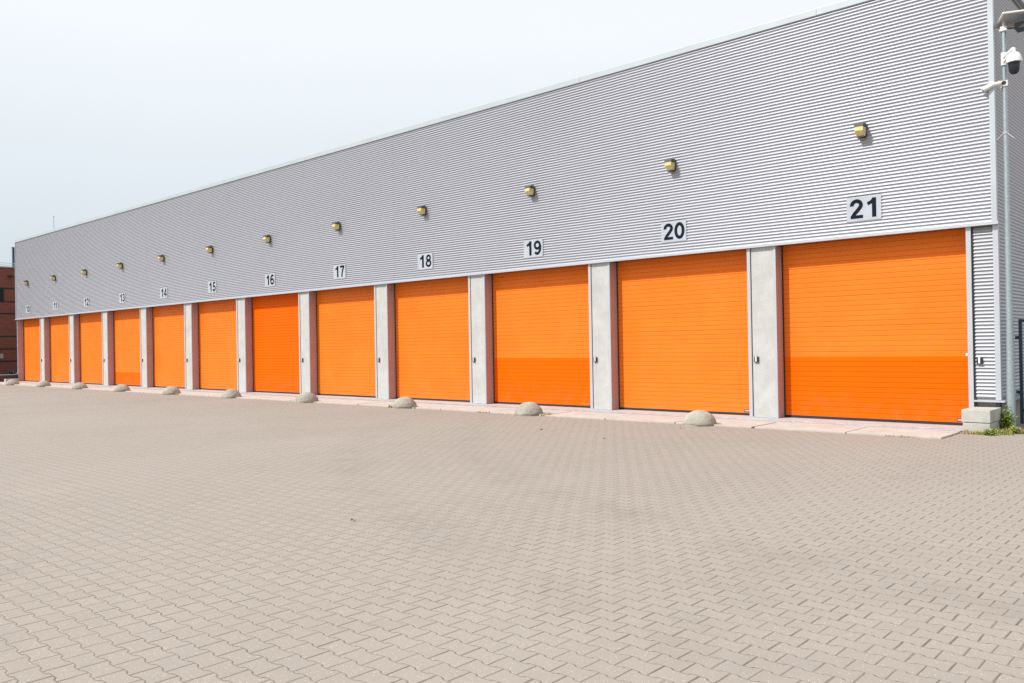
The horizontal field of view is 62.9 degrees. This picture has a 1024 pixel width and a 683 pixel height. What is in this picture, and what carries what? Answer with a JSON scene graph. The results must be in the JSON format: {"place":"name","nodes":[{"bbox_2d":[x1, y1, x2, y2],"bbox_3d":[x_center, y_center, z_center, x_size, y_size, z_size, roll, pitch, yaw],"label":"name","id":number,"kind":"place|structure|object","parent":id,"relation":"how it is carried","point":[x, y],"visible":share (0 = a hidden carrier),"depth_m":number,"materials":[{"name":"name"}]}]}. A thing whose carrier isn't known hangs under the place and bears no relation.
{"place":"outdoors","nodes":[
{"label":"outdoors","id":0,"kind":"place"},
{"bbox_2d":[11,247,14,266],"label":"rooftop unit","id":1,"kind":"object","parent":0,"point":[13,254],"visible":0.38,"depth_m":58.32,"materials":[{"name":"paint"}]},
{"bbox_2d":[0,0,843,266],"label":"sky","id":2,"kind":"structure","parent":0,"point":[107,106],"materials":[{"name":"white"}]},
{"bbox_2d":[0,382,962,438],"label":"pavement","id":3,"kind":"structure","parent":0,"point":[894,432],"depth_m":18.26,"materials":[{"name":"concrete"}]},
{"bbox_2d":[0,384,1023,682],"bbox_3d":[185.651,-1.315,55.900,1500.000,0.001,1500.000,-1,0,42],"label":"ground","id":4,"kind":"structure","parent":0,"point":[152,538],"depth_m":6.81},
{"bbox_2d":[0,262,17,373],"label":"brick building","id":5,"kind":"structure","parent":4,"relation":"on","point":[8,341],"depth_m":56.87,"materials":[{"name":"brown brick"}]},
{"bbox_2d":[0,289,3,300],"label":"window","id":6,"kind":"structure","parent":5,"relation":"in","point":[1,290],"depth_m":56.60,"materials":[{"name":"black glass"}]},
{"bbox_2d":[0,373,18,381],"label":"planter wall","id":7,"kind":"structure","parent":4,"relation":"on","point":[8,376],"depth_m":49.29,"materials":[{"name":"concrete"}]},
{"bbox_2d":[5,379,18,384],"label":"concrete bollard","id":8,"kind":"object","parent":4,"relation":"on","point":[11,382],"visible":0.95,"depth_m":44.06,"materials":[{"name":"grey concrete"}]},
{"bbox_2d":[36,381,50,386],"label":"concrete bollard","id":9,"kind":"object","parent":4,"relation":"on","point":[42,383],"visible":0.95,"depth_m":41.01,"materials":[{"name":"grey concrete"}]},
{"bbox_2d":[71,382,87,388],"bbox_3d":[-19.669,2.037,38.100,0.673,0.368,0.671,-1,0,7],"label":"concrete bollard","id":10,"kind":"object","parent":4,"relation":"on","point":[79,385],"visible":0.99,"depth_m":37.87,"materials":[{"name":"grey concrete"}]},
{"bbox_2d":[113,384,129,391],"bbox_3d":[-16.316,1.966,34.999,0.667,0.365,0.664,-1,0,-42],"label":"concrete bollard","id":11,"kind":"object","parent":4,"relation":"on","point":[121,388],"visible":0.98,"depth_m":34.77,"materials":[{"name":"grey concrete"}]},
{"bbox_2d":[162,386,180,394],"bbox_3d":[-13.010,1.895,31.973,0.674,0.369,0.670,-1,0,-17],"label":"concrete bollard","id":12,"kind":"object","parent":4,"relation":"on","point":[170,390],"visible":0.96,"depth_m":31.74,"materials":[{"name":"grey concrete"}]},
{"bbox_2d":[221,389,240,397],"bbox_3d":[-9.706,1.824,28.939,0.672,0.370,0.669,-1,0,11],"label":"concrete bollard","id":13,"kind":"object","parent":4,"relation":"on","point":[231,393],"visible":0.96,"depth_m":28.72,"materials":[{"name":"grey concrete"}]},
{"bbox_2d":[297,392,317,402],"bbox_3d":[-6.316,1.750,25.855,0.663,0.373,0.661,-1,0,28],"label":"concrete bollard","id":14,"kind":"object","parent":4,"relation":"on","point":[306,397],"visible":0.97,"depth_m":25.62,"materials":[{"name":"grey concrete"}]},
{"bbox_2d":[392,397,416,408],"bbox_3d":[-2.910,1.681,22.729,0.676,0.368,0.663,-1,0,-34],"label":"concrete bollard","id":15,"kind":"object","parent":4,"relation":"on","point":[404,403],"visible":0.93,"depth_m":22.50,"materials":[{"name":"grey concrete"}]},
{"bbox_2d":[514,402,542,415],"bbox_3d":[0.400,1.608,19.719,0.676,0.372,0.671,-1,0,-13],"label":"concrete bollard","id":16,"kind":"object","parent":4,"relation":"on","point":[528,409],"visible":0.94,"depth_m":19.49,"materials":[{"name":"grey concrete"}]},
{"bbox_2d":[682,410,716,426],"bbox_3d":[3.729,1.540,16.661,0.669,0.365,0.677,-1,0,-4],"label":"concrete bollard","id":17,"kind":"object","parent":4,"relation":"on","point":[699,418],"visible":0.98,"depth_m":16.43,"materials":[{"name":"beige concrete"}]},
{"bbox_2d":[970,430,985,434],"bbox_3d":[7.927,1.538,14.183,0.312,0.095,0.137,-1,0,42],"label":"grass tuft","id":18,"kind":"object","parent":4,"relation":"on","point":[979,433],"visible":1,"depth_m":14.18,"materials":[{"name":"green plant"}]},
{"bbox_2d":[963,420,1000,433],"bbox_3d":[8.184,1.482,14.570,0.421,0.188,0.781,-1,0,42],"label":"concrete block","id":19,"kind":"object","parent":4,"relation":"on","point":[972,426],"depth_m":14.31,"materials":[{"name":"grey concrete"}]},
{"bbox_2d":[961,406,1001,422],"bbox_3d":[8.175,1.272,14.573,0.444,0.218,0.789,-1,0,42],"label":"concrete block","id":20,"kind":"object","parent":19,"relation":"on","point":[982,414],"depth_m":14.33,"materials":[{"name":"grey concrete"}]},
{"bbox_2d":[983,425,997,435],"bbox_3d":[8.026,1.504,14.049,0.201,0.194,0.227,-1,0,-34],"label":"leafy weed","id":21,"kind":"object","parent":4,"relation":"on","point":[989,432],"visible":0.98,"depth_m":14.04,"materials":[{"name":"green plant"}]},
{"bbox_2d":[994,427,1015,434],"bbox_3d":[8.315,1.502,14.143,0.397,0.148,0.275,-1,0,42],"label":"grass tuft","id":22,"kind":"object","parent":4,"relation":"on","point":[1004,431],"visible":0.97,"depth_m":14.10,"materials":[{"name":"green plant"}]},
{"bbox_2d":[996,31,1015,427],"bbox_3d":[8.677,-1.893,14.655,0.279,7.120,0.157,-1,0,42],"label":"mast","id":23,"kind":"object","parent":4,"relation":"on","point":[1010,385],"visible":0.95,"depth_m":14.61,"materials":[{"name":"metal"}]},
{"bbox_2d":[980,80,1008,91],"bbox_3d":[8.486,-4.483,14.714,0.457,0.168,0.163,-1,0,19],"label":"bullet camera","id":24,"kind":"object","parent":23,"relation":"attached to","point":[993,84],"visible":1,"depth_m":14.66,"materials":[{"name":"white plastic"}]},
{"bbox_2d":[995,9,1023,32],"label":"solar light","id":25,"kind":"object","parent":23,"relation":"attached to","point":[1010,19],"visible":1,"depth_m":14.52,"materials":[{"name":"white plastic"}]},
{"bbox_2d":[1001,47,1022,74],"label":"dome camera","id":26,"kind":"object","parent":23,"relation":"attached to","point":[1011,58],"visible":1,"depth_m":14.40,"materials":[{"name":"white plastic"}]},
{"bbox_2d":[999,405,1017,429],"bbox_3d":[8.627,1.349,14.622,0.352,0.488,0.364,-1,0,42],"label":"leafy weed","id":27,"kind":"object","parent":4,"relation":"on","point":[1004,423],"visible":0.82,"depth_m":14.60,"materials":[{"name":"green plant"}]},
{"bbox_2d":[1008,425,1022,433],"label":"leafy weed","id":28,"kind":"object","parent":4,"relation":"on","point":[1012,428],"visible":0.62,"depth_m":14.22,"materials":[{"name":"green plant"}]},
{"bbox_2d":[14,0,1023,428],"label":"warehouse","id":29,"kind":"structure","parent":0,"point":[798,284],"depth_m":20.00,"materials":[{"name":"silver metal"}]},
{"bbox_2d":[26,305,29,312],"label":"number plate","id":30,"kind":"object","parent":29,"relation":"attached to","point":[27,308],"visible":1,"depth_m":47.80,"materials":[{"name":"white plastic"}]},
{"bbox_2d":[23,318,40,381],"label":"garage door","id":31,"kind":"structure","parent":29,"relation":"in","point":[31,327],"depth_m":48.40,"materials":[{"name":"orange metal"}]},
{"bbox_2d":[53,301,57,309],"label":"number plate","id":32,"kind":"object","parent":29,"relation":"attached to","point":[55,305],"visible":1,"depth_m":44.92,"materials":[{"name":"white plastic"}]},
{"bbox_2d":[50,315,69,382],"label":"garage door","id":33,"kind":"structure","parent":29,"relation":"in","point":[59,325],"depth_m":45.49,"materials":[{"name":"orange metal"}]},
{"bbox_2d":[84,297,88,306],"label":"number plate","id":34,"kind":"object","parent":29,"relation":"attached to","point":[86,301],"visible":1,"depth_m":42.07,"materials":[{"name":"white plastic"}]},
{"bbox_2d":[79,312,102,384],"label":"garage door","id":35,"kind":"structure","parent":29,"relation":"in","point":[90,324],"depth_m":42.57,"materials":[{"name":"orange metal"}]},
{"bbox_2d":[117,263,122,268],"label":"wall lamp","id":36,"kind":"object","parent":29,"relation":"attached to","point":[119,265],"visible":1,"depth_m":39.08,"materials":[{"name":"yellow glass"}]},
{"bbox_2d":[119,292,125,302],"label":"number plate","id":37,"kind":"object","parent":29,"relation":"attached to","point":[122,298],"visible":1,"depth_m":39.19,"materials":[{"name":"white plastic"}]},
{"bbox_2d":[113,308,140,386],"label":"garage door","id":38,"kind":"structure","parent":29,"relation":"in","point":[126,323],"depth_m":39.67,"materials":[{"name":"orange metal"}]},
{"bbox_2d":[158,255,163,261],"bbox_3d":[-15.198,-3.613,36.255,0.183,0.290,0.213,-1,0,42],"label":"wall lamp","id":39,"kind":"object","parent":29,"relation":"attached to","point":[160,258],"visible":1,"depth_m":36.21,"materials":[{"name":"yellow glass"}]},
{"bbox_2d":[160,287,166,298],"bbox_3d":[-15.106,-2.113,36.337,0.660,0.470,0.027,-1,0,42],"label":"number plate","id":40,"kind":"object","parent":29,"relation":"attached to","point":[163,292],"visible":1,"depth_m":36.34,"materials":[{"name":"white plastic"}]},
{"bbox_2d":[152,304,184,388],"bbox_3d":[-14.862,0.223,36.597,3.597,3.628,0.048,-1,0,42],"label":"garage door","id":41,"kind":"structure","parent":29,"relation":"in","point":[168,321],"depth_m":36.78,"materials":[{"name":"orange metal"}]},
{"bbox_2d":[206,246,212,252],"bbox_3d":[-12.065,-3.679,33.384,0.183,0.290,0.213,-1,0,42],"label":"wall lamp","id":42,"kind":"object","parent":29,"relation":"attached to","point":[209,249],"visible":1,"depth_m":33.34,"materials":[{"name":"yellow glass"}]},
{"bbox_2d":[208,281,216,292],"bbox_3d":[-11.973,-2.180,33.466,0.660,0.470,0.027,-1,0,42],"label":"number plate","id":43,"kind":"object","parent":29,"relation":"attached to","point":[212,288],"visible":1,"depth_m":33.45,"materials":[{"name":"white plastic"}]},
{"bbox_2d":[198,299,236,390],"bbox_3d":[-11.729,0.157,33.726,3.597,3.628,0.048,-1,0,42],"label":"garage door","id":44,"kind":"structure","parent":29,"relation":"in","point":[217,337],"depth_m":33.88,"materials":[{"name":"orange metal"}]},
{"bbox_2d":[263,235,270,242],"bbox_3d":[-8.932,-3.746,30.513,0.183,0.290,0.213,-1,0,42],"label":"wall lamp","id":45,"kind":"object","parent":29,"relation":"attached to","point":[266,238],"visible":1,"depth_m":30.47,"materials":[{"name":"yellow glass"}]},
{"bbox_2d":[265,273,274,286],"bbox_3d":[-8.839,-2.246,30.595,0.660,0.470,0.026,-1,0,42],"label":"number plate","id":46,"kind":"object","parent":29,"relation":"attached to","point":[270,279],"visible":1,"depth_m":30.56,"materials":[{"name":"white plastic"}]},
{"bbox_2d":[252,293,299,393],"bbox_3d":[-8.596,0.090,30.855,3.597,3.628,0.048,-1,0,42],"label":"garage door","id":47,"kind":"structure","parent":29,"relation":"in","point":[275,318],"depth_m":30.96,"materials":[{"name":"orange metal"}]},
{"bbox_2d":[332,222,339,230],"bbox_3d":[-5.798,-3.813,27.642,0.183,0.290,0.213,-1,0,42],"label":"wall lamp","id":48,"kind":"object","parent":29,"relation":"attached to","point":[336,226],"visible":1,"depth_m":27.60,"materials":[{"name":"yellow glass"}]},
{"bbox_2d":[333,264,345,278],"bbox_3d":[-5.706,-2.313,27.724,0.660,0.470,0.026,-1,0,42],"label":"number plate","id":49,"kind":"object","parent":29,"relation":"attached to","point":[339,271],"visible":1,"depth_m":27.71,"materials":[{"name":"white plastic"}]},
{"bbox_2d":[316,286,375,397],"bbox_3d":[-5.463,0.023,27.984,3.597,3.628,0.048,-1,0,42],"label":"garage door","id":50,"kind":"structure","parent":29,"relation":"in","point":[345,324],"depth_m":28.06,"materials":[{"name":"orange metal"}]},
{"bbox_2d":[417,206,425,215],"bbox_3d":[-2.666,-3.879,24.771,0.183,0.290,0.213,-1,0,42],"label":"wall lamp","id":51,"kind":"object","parent":29,"relation":"attached to","point":[421,210],"visible":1,"depth_m":24.72,"materials":[{"name":"yellow glass"}]},
{"bbox_2d":[418,253,432,269],"bbox_3d":[-2.573,-2.380,24.854,0.660,0.470,0.026,-1,0,42],"label":"number plate","id":52,"kind":"object","parent":29,"relation":"attached to","point":[425,260],"visible":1,"depth_m":24.83,"materials":[{"name":"white plastic"}]},
{"bbox_2d":[394,277,469,401],"bbox_3d":[-2.330,-0.043,25.113,3.597,3.628,0.048,-1,0,42],"label":"garage door","id":53,"kind":"structure","parent":29,"relation":"in","point":[432,316],"depth_m":25.14,"materials":[{"name":"orange metal"}]},
{"bbox_2d":[525,185,534,196],"bbox_3d":[0.468,-3.946,21.901,0.183,0.290,0.213,-1,0,42],"label":"wall lamp","id":54,"kind":"object","parent":29,"relation":"attached to","point":[529,191],"visible":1,"depth_m":21.86,"materials":[{"name":"yellow glass"}]},
{"bbox_2d":[524,238,542,257],"bbox_3d":[0.560,-2.446,21.983,0.660,0.470,0.026,-1,0,42],"label":"number plate","id":55,"kind":"object","parent":29,"relation":"attached to","point":[533,247],"visible":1,"depth_m":21.97,"materials":[{"name":"white plastic"}]},
{"bbox_2d":[492,265,590,407],"bbox_3d":[0.803,-0.110,22.243,3.597,3.628,0.048,-1,0,42],"label":"garage door","id":56,"kind":"structure","parent":29,"relation":"in","point":[541,349],"depth_m":22.23,"materials":[{"name":"orange metal"}]},
{"bbox_2d":[664,159,675,171],"bbox_3d":[3.601,-4.013,19.030,0.183,0.290,0.213,-1,0,42],"label":"wall lamp","id":57,"kind":"object","parent":29,"relation":"attached to","point":[670,165],"visible":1,"depth_m":18.99,"materials":[{"name":"yellow glass"}]},
{"bbox_2d":[661,220,685,242],"bbox_3d":[3.693,-2.513,19.112,0.660,0.470,0.026,-1,0,42],"label":"number plate","id":58,"kind":"object","parent":29,"relation":"attached to","point":[672,231],"visible":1,"depth_m":19.11,"materials":[{"name":"white plastic"}]},
{"bbox_2d":[616,250,749,414],"bbox_3d":[3.937,-0.176,19.372,3.597,3.628,0.048,-1,0,42],"label":"garage door","id":59,"kind":"structure","parent":29,"relation":"in","point":[682,321],"depth_m":19.32,"materials":[{"name":"orange metal"}]},
{"bbox_2d":[854,123,866,138],"bbox_3d":[6.734,-4.079,16.159,0.183,0.290,0.213,-1,0,42],"label":"wall lamp","id":60,"kind":"object","parent":29,"relation":"attached to","point":[860,130],"visible":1,"depth_m":16.11,"materials":[{"name":"yellow glass"}]},
{"bbox_2d":[846,194,881,221],"bbox_3d":[6.826,-2.579,16.241,0.660,0.470,0.026,-1,0,42],"label":"number plate","id":61,"kind":"object","parent":29,"relation":"attached to","point":[863,208],"visible":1,"depth_m":16.23,"materials":[{"name":"white plastic"}]},
{"bbox_2d":[781,228,968,425],"bbox_3d":[6.973,-0.242,16.394,3.599,3.628,0.336,-1,0,42],"label":"garage door","id":62,"kind":"structure","parent":29,"relation":"in","point":[875,328],"depth_m":16.40,"materials":[{"name":"orange metal"}]},
{"bbox_2d":[976,357,982,363],"bbox_3d":[8.341,0.342,14.940,0.096,0.124,0.046,-1,0,42],"label":"key switch","id":63,"kind":"object","parent":29,"relation":"attached to","point":[979,360],"visible":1,"depth_m":14.92,"materials":[{"name":"white plastic"}]},
{"bbox_2d":[1015,319,1023,423],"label":"metal gate","id":64,"kind":"structure","parent":29,"relation":"attached to","point":[1021,390],"depth_m":15.36,"materials":[{"name":"metal"}]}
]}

